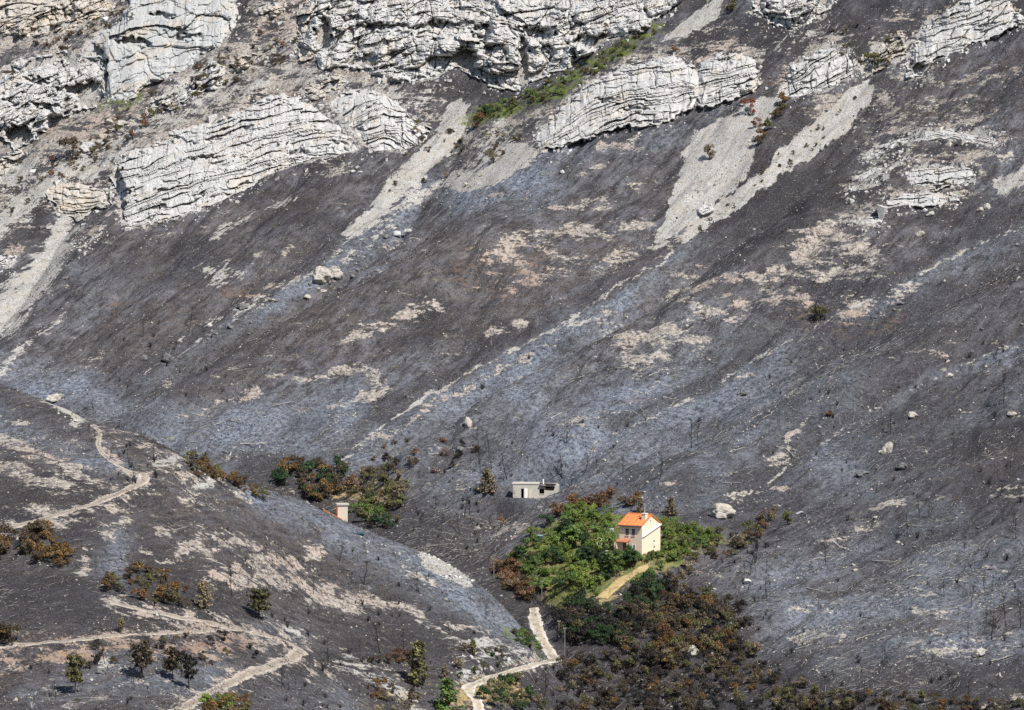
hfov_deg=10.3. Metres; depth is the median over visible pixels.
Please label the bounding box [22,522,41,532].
shrub
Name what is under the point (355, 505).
shrub
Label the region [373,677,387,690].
shrub
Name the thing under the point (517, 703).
shrub
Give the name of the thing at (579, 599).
shrub
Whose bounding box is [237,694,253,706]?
shrub
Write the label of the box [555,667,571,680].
shrub
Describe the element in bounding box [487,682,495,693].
shrub
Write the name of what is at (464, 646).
shrub
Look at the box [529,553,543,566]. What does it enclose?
garden shrub
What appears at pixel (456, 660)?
shrub
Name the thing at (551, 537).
garden shrub
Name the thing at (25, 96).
cliff
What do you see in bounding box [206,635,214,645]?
shrub
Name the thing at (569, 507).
garden shrub
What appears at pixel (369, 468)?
shrub
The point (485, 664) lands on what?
shrub
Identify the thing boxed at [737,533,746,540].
shrub
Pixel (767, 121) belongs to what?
shrub
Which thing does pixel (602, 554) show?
garden shrub
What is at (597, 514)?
garden shrub
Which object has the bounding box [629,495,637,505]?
shrub
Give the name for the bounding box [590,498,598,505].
shrub
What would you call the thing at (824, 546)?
burnt tree
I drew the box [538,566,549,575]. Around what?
garden shrub
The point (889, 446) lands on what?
boulder
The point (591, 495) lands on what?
shrub
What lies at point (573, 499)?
shrub
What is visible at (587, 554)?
garden tree
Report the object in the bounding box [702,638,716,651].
shrub
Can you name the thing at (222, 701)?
shrub
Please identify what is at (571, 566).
garden shrub
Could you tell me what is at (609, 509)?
garden shrub
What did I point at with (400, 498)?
shrub
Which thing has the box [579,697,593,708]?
shrub
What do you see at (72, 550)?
shrub
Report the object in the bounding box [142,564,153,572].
shrub
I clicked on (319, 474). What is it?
shrub
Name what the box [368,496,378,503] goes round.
shrub
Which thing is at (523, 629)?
shrub
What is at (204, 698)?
shrub
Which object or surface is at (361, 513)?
shrub
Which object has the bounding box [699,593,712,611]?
shrub
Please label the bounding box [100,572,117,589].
shrub
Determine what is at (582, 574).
garden shrub
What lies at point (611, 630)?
valley undergrowth
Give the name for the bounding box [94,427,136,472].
footpath
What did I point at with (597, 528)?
garden shrub
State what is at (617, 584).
garden path
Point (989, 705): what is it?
shrub
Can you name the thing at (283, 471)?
shrub
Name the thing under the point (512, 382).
loose stones
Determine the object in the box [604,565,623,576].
garden shrub
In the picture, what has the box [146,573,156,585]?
shrub
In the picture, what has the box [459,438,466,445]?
shrub
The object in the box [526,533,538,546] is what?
garden shrub
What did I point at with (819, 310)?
shrub
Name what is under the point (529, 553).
garden shrub
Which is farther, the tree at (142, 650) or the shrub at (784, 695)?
the shrub at (784, 695)
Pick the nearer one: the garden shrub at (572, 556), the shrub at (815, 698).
the shrub at (815, 698)
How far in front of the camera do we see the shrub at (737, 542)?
1191.27 m
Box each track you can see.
[6,472,149,528]
[109,601,308,709]
[461,659,561,709]
[528,607,557,659]
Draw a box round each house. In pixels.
[319,503,348,521]
[614,503,661,553]
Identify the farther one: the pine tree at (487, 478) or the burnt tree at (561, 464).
the burnt tree at (561, 464)
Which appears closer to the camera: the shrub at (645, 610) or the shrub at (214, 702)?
the shrub at (214, 702)
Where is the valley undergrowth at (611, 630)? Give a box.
[21,460,1023,709]
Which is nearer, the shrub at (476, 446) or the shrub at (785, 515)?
the shrub at (785, 515)
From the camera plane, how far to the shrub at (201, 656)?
995.85 m
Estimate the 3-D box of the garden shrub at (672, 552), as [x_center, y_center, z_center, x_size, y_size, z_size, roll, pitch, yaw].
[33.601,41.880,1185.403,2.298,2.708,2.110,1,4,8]
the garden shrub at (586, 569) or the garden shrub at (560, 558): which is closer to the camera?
the garden shrub at (586, 569)
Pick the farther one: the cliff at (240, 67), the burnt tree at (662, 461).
the cliff at (240, 67)
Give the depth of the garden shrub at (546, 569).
1193.47 m
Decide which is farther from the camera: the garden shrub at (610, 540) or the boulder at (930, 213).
the boulder at (930, 213)
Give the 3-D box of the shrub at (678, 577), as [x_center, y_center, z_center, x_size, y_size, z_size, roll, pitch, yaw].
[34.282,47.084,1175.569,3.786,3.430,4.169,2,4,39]
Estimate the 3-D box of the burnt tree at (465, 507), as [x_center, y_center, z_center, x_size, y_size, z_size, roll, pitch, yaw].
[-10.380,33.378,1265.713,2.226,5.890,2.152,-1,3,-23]
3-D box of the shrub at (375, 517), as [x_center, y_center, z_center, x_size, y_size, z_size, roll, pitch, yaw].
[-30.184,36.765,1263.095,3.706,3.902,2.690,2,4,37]
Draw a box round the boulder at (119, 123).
[114,120,126,126]
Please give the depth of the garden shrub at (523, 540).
1214.28 m
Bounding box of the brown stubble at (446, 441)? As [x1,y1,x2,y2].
[0,3,1023,709]
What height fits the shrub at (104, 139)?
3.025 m
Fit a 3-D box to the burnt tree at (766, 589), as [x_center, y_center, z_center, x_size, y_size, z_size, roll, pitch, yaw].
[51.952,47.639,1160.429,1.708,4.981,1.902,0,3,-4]
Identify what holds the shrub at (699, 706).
on the mountain slope
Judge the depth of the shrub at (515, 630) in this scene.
1110.13 m
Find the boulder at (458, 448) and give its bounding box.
[455,446,463,451]
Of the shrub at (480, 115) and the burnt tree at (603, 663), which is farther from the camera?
the shrub at (480, 115)
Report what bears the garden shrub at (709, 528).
on the mountain slope
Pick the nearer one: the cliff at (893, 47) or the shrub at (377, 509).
the shrub at (377, 509)
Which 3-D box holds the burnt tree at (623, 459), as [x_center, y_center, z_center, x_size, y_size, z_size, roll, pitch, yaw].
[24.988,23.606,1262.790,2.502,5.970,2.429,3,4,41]
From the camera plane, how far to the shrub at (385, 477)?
1291.71 m
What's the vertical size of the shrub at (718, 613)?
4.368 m
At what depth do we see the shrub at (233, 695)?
975.40 m
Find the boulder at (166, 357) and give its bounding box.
[161,352,171,362]
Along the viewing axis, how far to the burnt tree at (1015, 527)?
1165.03 m
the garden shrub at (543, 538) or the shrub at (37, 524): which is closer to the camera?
the shrub at (37, 524)
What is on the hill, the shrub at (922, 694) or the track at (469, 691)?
the track at (469, 691)
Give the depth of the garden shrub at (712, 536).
1196.80 m
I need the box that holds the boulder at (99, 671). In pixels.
[96,669,103,673]
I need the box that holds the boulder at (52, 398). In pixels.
[45,394,63,402]
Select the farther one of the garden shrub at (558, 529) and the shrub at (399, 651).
the garden shrub at (558, 529)
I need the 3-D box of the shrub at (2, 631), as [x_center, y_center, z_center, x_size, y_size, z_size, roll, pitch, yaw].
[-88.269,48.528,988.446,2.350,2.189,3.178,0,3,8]
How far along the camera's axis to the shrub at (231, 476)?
1110.18 m
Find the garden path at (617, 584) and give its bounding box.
[595,564,648,598]
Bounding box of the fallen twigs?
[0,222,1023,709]
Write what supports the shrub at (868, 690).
on the mountain slope
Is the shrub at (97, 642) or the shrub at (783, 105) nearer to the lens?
the shrub at (97, 642)
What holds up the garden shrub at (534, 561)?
on the mountain slope
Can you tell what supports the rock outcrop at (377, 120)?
on the mountain slope
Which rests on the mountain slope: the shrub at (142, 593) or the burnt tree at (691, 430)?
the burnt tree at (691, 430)
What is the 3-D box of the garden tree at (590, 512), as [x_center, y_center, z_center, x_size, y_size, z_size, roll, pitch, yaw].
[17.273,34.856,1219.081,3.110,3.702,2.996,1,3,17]
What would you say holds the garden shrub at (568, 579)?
on the mountain slope
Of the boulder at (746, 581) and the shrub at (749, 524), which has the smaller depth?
the boulder at (746, 581)
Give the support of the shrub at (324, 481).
on the mountain slope
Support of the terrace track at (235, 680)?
on the hill
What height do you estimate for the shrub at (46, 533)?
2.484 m
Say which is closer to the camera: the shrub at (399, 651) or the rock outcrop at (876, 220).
the shrub at (399, 651)
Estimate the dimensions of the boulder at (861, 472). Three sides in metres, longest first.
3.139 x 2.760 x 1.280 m
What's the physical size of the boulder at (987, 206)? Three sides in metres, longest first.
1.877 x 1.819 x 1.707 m
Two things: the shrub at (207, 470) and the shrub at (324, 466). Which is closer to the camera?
the shrub at (207, 470)
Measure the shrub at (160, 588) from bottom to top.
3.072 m
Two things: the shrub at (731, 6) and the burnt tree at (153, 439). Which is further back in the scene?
the shrub at (731, 6)
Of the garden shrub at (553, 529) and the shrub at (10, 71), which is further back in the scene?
the shrub at (10, 71)
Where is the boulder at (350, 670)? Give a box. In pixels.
[347,668,353,674]
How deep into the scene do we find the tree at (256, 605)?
1041.53 m
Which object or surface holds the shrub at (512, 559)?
on the mountain slope
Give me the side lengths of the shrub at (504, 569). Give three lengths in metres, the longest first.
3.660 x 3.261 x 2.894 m
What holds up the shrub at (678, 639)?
on the mountain slope
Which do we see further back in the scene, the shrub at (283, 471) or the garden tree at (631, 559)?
the shrub at (283, 471)
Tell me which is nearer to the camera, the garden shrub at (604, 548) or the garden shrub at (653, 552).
the garden shrub at (653, 552)
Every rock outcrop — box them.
[0,255,14,266]
[45,182,109,221]
[108,93,356,224]
[329,89,431,150]
[533,55,699,148]
[696,50,760,107]
[696,203,713,215]
[783,45,853,95]
[853,216,882,223]
[858,167,875,180]
[867,128,995,157]
[885,192,959,207]
[904,0,1023,77]
[906,166,972,191]
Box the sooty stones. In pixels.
[0,0,1023,709]
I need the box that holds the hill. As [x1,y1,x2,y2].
[0,384,600,709]
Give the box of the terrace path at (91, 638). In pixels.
[0,628,235,647]
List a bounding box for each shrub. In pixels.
[0,523,17,539]
[0,534,10,542]
[0,541,7,555]
[0,623,5,640]
[0,629,11,637]
[2,623,22,645]
[3,69,14,79]
[15,542,28,553]
[17,528,31,540]
[18,532,35,540]
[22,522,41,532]
[22,538,35,552]
[32,518,48,537]
[35,542,51,559]
[39,519,52,532]
[40,528,52,537]
[47,542,69,559]
[58,136,80,159]
[59,541,74,557]
[90,638,101,648]
[91,653,100,664]
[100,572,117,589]
[102,135,110,144]
[108,571,120,585]
[109,656,117,663]
[123,565,133,578]
[124,561,143,572]
[129,129,135,138]
[130,588,148,600]
[140,120,149,125]
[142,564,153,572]
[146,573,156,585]
[147,108,155,117]
[153,584,165,597]
[157,567,172,580]
[161,586,177,604]
[170,590,180,602]
[171,635,179,642]
[175,596,191,607]
[184,450,196,463]
[194,458,208,471]
[198,654,208,660]
[198,693,208,704]
[199,451,208,460]
[203,700,217,709]
[205,468,218,477]
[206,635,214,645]
[209,698,218,707]
[210,469,224,481]
[212,692,221,701]
[216,629,228,640]
[217,696,227,706]
[219,699,232,708]
[221,691,240,701]
[222,693,235,705]
[225,704,237,709]
[227,474,240,484]
[229,471,239,480]
[234,475,244,486]
[236,700,250,709]
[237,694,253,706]
[257,487,270,499]
[272,467,293,485]
[277,462,295,477]
[280,455,297,473]
[289,455,302,467]
[299,462,314,472]
[310,491,323,502]
[311,482,326,490]
[312,484,332,498]
[316,467,330,478]
[317,464,333,468]
[320,478,331,490]
[321,466,335,477]
[342,474,356,488]
[348,503,362,513]
[355,506,368,521]
[358,482,374,493]
[362,503,373,508]
[364,466,375,472]
[366,505,384,515]
[367,655,378,662]
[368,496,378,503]
[370,491,379,499]
[370,512,384,526]
[370,691,379,697]
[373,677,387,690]
[374,689,386,697]
[375,494,387,503]
[378,473,389,484]
[380,513,395,528]
[382,452,388,460]
[383,480,395,495]
[385,653,392,661]
[386,683,398,692]
[388,457,397,466]
[392,647,402,657]
[393,482,406,494]
[393,493,404,509]
[395,656,404,662]
[400,698,414,709]
[403,648,412,661]
[407,456,415,466]
[407,693,416,702]
[413,692,420,698]
[439,449,449,456]
[453,657,463,668]
[458,642,466,649]
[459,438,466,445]
[471,444,479,452]
[472,111,484,127]
[474,685,490,699]
[477,104,489,113]
[480,660,487,668]
[483,148,501,162]
[486,677,499,693]
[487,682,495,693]
[487,693,498,705]
[489,559,502,572]
[493,644,504,651]
[494,561,508,572]
[494,571,505,580]
[494,697,504,709]
[497,516,504,524]
[497,673,508,682]
[498,682,512,691]
[499,564,511,571]
[505,556,519,571]
[505,571,513,579]
[511,561,522,574]
[511,627,520,632]
[512,672,523,684]
[512,701,529,709]
[514,697,529,707]
[516,630,525,643]
[519,585,534,601]
[519,627,528,635]
[520,537,530,547]
[520,579,532,587]
[521,563,534,574]
[523,526,538,537]
[524,684,535,700]
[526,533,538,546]
[526,550,538,559]
[528,581,539,591]
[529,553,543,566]
[530,555,540,567]
[537,577,543,588]
[538,514,552,526]
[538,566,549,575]
[539,545,550,557]
[539,579,549,591]
[540,536,549,542]
[540,551,549,562]
[543,527,558,535]
[543,567,551,575]
[545,554,556,563]
[547,533,560,541]
[547,547,560,563]
[552,535,563,548]
[552,578,566,592]
[553,570,568,585]
[554,522,561,534]
[554,555,565,563]
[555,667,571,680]
[556,503,566,511]
[557,544,568,551]
[560,510,571,521]
[560,536,572,546]
[562,542,573,552]
[563,503,574,511]
[564,552,572,561]
[564,561,573,570]
[564,574,571,585]
[564,617,574,626]
[566,496,576,504]
[567,492,577,503]
[567,570,578,586]
[567,586,577,596]
[567,607,582,621]
[568,564,579,570]
[569,554,575,560]
[570,508,581,521]
[571,593,585,607]
[572,627,585,644]
[573,521,582,531]
[574,512,587,521]
[574,577,590,588]
[575,500,589,512]
[576,559,590,568]
[577,569,590,580]
[577,674,593,682]
[578,532,588,543]
[579,566,590,572]
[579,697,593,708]
[586,503,597,510]
[586,621,596,640]
[587,525,601,531]
[587,538,594,544]
[588,493,598,502]
[588,574,604,584]
[589,558,598,570]
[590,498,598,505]
[591,531,608,551]
[591,574,602,583]
[592,512,603,522]
[592,563,600,572]
[592,618,607,628]
[596,545,607,555]
[596,556,606,565]
[597,551,608,562]
[597,613,614,623]
[599,531,614,546]
[600,488,611,500]
[600,537,614,542]
[601,505,614,511]
[602,519,612,528]
[603,511,616,520]
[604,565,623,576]
[607,487,615,499]
[616,496,630,507]
[625,543,636,557]
[629,491,641,502]
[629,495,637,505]
[629,614,646,632]
[630,603,649,614]
[632,605,646,615]
[636,551,643,562]
[645,567,654,574]
[646,585,659,601]
[647,579,664,592]
[648,664,668,679]
[650,549,659,557]
[655,549,666,555]
[657,561,665,570]
[660,530,669,537]
[661,655,676,669]
[663,523,674,529]
[663,539,672,550]
[663,611,673,626]
[666,574,682,587]
[667,531,675,538]
[668,549,677,559]
[669,516,681,525]
[669,633,685,650]
[670,44,678,51]
[672,542,679,547]
[680,693,699,708]
[681,535,690,545]
[681,560,694,567]
[681,699,694,709]
[687,528,695,534]
[690,551,698,560]
[690,666,705,674]
[691,618,710,638]
[695,700,707,709]
[699,539,706,546]
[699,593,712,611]
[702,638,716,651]
[703,546,715,554]
[704,143,715,159]
[704,526,712,535]
[706,534,716,541]
[706,655,721,669]
[707,604,718,612]
[711,606,724,620]
[713,525,723,533]
[716,647,729,655]
[725,0,738,10]
[732,536,746,549]
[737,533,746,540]
[738,540,750,547]
[740,96,755,114]
[742,520,753,530]
[748,530,762,541]
[750,117,761,126]
[751,135,762,145]
[753,523,764,531]
[756,128,768,138]
[756,509,776,521]
[759,519,769,527]
[762,118,773,130]
[769,109,782,119]
[773,688,788,701]
[776,103,787,111]
[778,91,789,102]
[782,511,793,524]
[801,696,809,707]
[805,303,829,320]
[810,693,824,708]
[828,704,839,709]
[843,692,851,697]
[863,52,880,69]
[865,688,874,696]
[879,698,890,707]
[888,700,903,709]
[918,689,929,702]
[926,692,940,704]
[937,698,946,708]
[971,702,980,708]
[984,703,993,709]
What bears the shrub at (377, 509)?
on the mountain slope
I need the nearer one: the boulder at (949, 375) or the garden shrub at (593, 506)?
the garden shrub at (593, 506)
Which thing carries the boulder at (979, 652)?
on the mountain slope
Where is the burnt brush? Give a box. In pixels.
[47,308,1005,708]
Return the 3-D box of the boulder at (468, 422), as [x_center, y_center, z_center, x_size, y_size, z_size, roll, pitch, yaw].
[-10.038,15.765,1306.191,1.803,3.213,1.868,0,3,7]
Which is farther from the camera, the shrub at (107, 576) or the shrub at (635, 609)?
the shrub at (635, 609)
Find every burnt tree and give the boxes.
[151,437,156,459]
[224,565,234,595]
[373,622,383,653]
[461,494,469,516]
[499,450,507,479]
[540,666,550,695]
[557,454,566,478]
[560,664,572,694]
[599,653,606,676]
[618,448,627,473]
[658,455,663,477]
[686,417,694,447]
[762,577,768,598]
[819,533,830,564]
[887,410,894,434]
[987,612,998,639]
[998,372,1007,403]
[999,594,1006,627]
[1012,518,1019,538]
[1016,600,1023,627]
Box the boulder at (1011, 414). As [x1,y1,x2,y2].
[1007,411,1016,416]
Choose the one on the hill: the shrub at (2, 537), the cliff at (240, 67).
the shrub at (2, 537)
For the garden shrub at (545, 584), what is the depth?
1187.22 m
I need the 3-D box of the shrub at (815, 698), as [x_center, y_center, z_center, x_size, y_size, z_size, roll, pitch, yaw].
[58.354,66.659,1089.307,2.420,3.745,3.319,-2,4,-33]
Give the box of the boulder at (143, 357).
[140,354,147,360]
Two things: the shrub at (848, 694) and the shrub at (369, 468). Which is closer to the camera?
the shrub at (848, 694)
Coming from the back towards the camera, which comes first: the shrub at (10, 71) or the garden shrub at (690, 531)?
the shrub at (10, 71)
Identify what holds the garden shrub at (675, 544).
on the mountain slope
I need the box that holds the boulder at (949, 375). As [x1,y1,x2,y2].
[946,373,952,377]
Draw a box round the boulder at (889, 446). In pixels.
[885,441,892,452]
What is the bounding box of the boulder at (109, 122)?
[104,119,113,124]
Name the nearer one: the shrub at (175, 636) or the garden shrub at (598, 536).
the shrub at (175, 636)
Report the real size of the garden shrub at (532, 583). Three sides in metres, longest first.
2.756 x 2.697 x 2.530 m
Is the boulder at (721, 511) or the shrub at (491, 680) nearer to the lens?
the shrub at (491, 680)
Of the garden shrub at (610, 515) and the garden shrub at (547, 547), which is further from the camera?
the garden shrub at (610, 515)
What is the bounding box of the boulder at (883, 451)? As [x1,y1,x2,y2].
[880,446,885,453]
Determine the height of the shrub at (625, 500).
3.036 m
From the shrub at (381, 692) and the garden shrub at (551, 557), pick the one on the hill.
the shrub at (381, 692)
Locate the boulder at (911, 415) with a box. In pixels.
[906,412,917,418]
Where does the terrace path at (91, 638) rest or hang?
on the hill
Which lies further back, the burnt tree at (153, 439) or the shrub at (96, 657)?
the burnt tree at (153, 439)
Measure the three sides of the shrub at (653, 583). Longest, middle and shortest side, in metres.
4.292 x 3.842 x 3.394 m
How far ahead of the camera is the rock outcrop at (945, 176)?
1358.38 m
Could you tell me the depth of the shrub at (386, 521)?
1262.37 m
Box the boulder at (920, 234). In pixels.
[915,231,924,236]
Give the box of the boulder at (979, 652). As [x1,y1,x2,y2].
[971,648,987,656]
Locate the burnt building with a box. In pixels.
[512,479,558,497]
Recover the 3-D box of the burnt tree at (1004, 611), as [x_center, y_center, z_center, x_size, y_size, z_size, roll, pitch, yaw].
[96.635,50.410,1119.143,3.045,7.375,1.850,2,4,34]
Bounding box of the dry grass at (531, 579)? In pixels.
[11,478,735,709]
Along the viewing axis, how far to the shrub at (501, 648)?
1097.85 m
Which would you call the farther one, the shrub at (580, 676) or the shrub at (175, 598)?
the shrub at (580, 676)
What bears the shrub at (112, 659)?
on the hill
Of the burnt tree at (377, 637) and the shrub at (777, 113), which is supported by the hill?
the burnt tree at (377, 637)
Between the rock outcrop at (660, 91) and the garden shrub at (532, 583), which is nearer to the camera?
the garden shrub at (532, 583)
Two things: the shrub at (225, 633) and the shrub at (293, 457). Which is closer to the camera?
the shrub at (225, 633)
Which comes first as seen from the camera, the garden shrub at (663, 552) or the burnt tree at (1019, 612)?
the burnt tree at (1019, 612)
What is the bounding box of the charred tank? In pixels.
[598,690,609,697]
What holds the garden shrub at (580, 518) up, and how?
on the mountain slope
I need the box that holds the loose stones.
[0,0,1023,709]
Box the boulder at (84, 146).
[80,142,94,152]
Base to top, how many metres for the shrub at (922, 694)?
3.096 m
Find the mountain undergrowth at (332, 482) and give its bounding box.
[0,6,899,500]
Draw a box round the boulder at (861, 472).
[856,470,869,475]
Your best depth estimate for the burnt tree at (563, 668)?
1096.32 m
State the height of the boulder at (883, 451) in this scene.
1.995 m
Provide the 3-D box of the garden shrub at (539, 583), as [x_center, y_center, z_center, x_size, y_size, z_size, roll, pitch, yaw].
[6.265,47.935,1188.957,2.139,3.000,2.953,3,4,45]
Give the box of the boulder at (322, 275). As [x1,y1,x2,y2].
[312,266,333,284]
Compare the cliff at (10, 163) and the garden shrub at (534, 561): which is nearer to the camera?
the garden shrub at (534, 561)
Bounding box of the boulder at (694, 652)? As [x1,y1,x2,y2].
[686,645,699,656]
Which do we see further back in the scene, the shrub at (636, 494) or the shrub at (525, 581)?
the shrub at (636, 494)
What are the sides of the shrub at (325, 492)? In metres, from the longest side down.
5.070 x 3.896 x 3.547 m
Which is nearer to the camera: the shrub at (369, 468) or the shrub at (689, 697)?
the shrub at (689, 697)
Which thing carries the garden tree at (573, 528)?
on the mountain slope
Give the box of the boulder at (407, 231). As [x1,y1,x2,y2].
[404,229,411,233]
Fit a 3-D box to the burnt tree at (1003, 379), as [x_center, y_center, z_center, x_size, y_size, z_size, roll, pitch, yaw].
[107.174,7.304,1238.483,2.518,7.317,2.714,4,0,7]
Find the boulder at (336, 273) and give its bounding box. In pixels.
[329,266,342,279]
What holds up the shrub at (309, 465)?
on the mountain slope
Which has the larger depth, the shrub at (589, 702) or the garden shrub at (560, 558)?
the garden shrub at (560, 558)
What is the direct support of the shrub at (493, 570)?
on the mountain slope
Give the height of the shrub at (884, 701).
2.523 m
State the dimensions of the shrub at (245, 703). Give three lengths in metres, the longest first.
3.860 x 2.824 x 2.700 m
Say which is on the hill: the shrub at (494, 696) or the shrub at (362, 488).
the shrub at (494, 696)
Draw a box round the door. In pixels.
[524,488,527,497]
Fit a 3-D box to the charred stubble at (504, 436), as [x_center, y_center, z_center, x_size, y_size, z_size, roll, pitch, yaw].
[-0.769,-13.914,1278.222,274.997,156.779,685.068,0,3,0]
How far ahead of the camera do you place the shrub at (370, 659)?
1057.15 m
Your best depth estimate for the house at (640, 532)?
1190.18 m
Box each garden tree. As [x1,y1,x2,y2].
[512,545,527,558]
[559,519,572,529]
[561,524,582,548]
[578,544,594,563]
[585,509,599,520]
[601,550,624,572]
[621,550,637,568]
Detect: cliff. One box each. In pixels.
[0,0,124,37]
[0,49,106,154]
[0,151,23,182]
[78,0,238,99]
[148,61,225,110]
[230,53,261,71]
[255,0,286,17]
[295,0,318,61]
[297,0,681,90]
[304,74,348,99]
[752,0,831,32]
[862,30,906,74]
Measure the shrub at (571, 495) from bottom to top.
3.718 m
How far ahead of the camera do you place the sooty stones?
1303.91 m
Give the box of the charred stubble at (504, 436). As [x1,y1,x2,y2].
[0,0,1023,709]
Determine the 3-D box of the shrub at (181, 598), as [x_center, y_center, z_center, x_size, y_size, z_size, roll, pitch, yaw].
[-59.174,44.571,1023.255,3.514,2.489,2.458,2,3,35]
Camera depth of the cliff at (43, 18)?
1614.90 m
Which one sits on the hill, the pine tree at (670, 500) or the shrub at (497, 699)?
the shrub at (497, 699)
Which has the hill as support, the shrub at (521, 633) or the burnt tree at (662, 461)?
the shrub at (521, 633)
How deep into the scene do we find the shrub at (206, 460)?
1105.56 m
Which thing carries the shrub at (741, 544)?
on the mountain slope
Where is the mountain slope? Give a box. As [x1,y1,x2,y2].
[0,0,1023,709]
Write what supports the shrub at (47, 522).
on the hill
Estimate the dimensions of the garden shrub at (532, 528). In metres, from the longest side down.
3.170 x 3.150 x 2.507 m
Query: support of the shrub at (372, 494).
on the mountain slope
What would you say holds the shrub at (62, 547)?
on the hill
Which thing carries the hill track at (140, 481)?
on the hill
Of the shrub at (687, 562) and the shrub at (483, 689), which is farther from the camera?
the shrub at (687, 562)
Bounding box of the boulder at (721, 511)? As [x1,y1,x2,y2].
[709,503,735,518]
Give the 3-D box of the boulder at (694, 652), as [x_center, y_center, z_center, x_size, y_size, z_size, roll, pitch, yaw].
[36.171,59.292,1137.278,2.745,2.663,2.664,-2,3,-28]
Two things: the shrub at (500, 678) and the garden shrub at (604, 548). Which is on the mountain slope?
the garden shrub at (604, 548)
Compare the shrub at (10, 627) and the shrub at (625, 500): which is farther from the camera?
the shrub at (625, 500)
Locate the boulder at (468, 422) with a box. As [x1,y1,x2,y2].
[465,417,471,427]
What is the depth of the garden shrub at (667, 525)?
1201.46 m
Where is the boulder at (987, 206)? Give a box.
[983,203,990,209]
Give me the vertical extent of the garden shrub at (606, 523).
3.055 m
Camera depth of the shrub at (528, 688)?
1076.16 m
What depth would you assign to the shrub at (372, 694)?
1037.06 m
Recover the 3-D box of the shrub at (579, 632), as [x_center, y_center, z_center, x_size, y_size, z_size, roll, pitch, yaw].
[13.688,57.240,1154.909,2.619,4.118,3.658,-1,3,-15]
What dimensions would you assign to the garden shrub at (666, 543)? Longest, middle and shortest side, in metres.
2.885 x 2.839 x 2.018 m
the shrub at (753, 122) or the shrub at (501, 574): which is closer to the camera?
the shrub at (501, 574)
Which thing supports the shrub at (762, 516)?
on the mountain slope
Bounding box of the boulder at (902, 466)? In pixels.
[895,462,907,469]
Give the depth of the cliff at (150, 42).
1573.45 m
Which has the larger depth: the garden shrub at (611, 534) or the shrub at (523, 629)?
the garden shrub at (611, 534)
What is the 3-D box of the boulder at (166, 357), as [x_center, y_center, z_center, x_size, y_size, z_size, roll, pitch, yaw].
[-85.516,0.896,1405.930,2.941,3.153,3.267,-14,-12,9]
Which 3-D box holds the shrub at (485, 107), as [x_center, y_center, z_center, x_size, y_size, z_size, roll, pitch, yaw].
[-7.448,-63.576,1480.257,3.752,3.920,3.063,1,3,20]
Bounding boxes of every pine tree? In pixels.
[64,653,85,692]
[117,617,124,628]
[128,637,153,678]
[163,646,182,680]
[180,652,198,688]
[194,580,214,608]
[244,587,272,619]
[404,640,430,686]
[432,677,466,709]
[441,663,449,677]
[469,639,476,653]
[476,466,498,493]
[636,497,643,512]
[663,496,677,515]
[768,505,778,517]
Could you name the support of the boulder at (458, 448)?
on the mountain slope
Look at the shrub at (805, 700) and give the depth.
1091.38 m
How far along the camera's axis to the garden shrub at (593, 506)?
1227.30 m
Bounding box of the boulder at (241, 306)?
[236,303,247,309]
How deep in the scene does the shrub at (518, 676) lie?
1081.55 m
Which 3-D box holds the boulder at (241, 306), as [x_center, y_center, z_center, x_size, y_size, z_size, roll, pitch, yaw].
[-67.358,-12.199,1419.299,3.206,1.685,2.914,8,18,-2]
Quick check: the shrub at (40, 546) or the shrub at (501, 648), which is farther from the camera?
the shrub at (501, 648)
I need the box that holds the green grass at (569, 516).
[91,20,721,660]
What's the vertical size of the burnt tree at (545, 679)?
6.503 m
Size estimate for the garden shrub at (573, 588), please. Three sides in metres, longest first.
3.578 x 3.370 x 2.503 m
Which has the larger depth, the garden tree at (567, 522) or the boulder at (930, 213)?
the boulder at (930, 213)
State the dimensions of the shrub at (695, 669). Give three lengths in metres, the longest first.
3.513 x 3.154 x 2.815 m
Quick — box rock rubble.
[0,0,1023,274]
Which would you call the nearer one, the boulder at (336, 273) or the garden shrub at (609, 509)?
the garden shrub at (609, 509)
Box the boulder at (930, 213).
[926,211,933,215]
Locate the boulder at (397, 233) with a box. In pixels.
[393,231,400,236]
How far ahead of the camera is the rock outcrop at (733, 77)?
1439.64 m
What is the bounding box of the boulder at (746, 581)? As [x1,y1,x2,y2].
[743,579,750,583]
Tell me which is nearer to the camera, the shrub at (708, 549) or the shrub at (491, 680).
the shrub at (491, 680)
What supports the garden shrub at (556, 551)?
on the mountain slope
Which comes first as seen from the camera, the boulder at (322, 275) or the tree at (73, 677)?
the tree at (73, 677)
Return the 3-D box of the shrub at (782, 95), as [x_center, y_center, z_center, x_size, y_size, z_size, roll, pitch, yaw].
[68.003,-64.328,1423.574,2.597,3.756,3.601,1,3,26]
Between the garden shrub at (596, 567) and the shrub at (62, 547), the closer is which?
the shrub at (62, 547)
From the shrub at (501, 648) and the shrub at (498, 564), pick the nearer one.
the shrub at (501, 648)
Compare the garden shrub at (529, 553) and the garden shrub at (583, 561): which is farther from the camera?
the garden shrub at (529, 553)
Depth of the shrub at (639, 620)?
1156.94 m
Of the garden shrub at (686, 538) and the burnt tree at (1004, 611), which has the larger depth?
the garden shrub at (686, 538)
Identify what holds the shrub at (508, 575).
on the mountain slope
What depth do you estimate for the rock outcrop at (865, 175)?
1378.84 m
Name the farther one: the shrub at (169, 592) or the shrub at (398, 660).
the shrub at (398, 660)

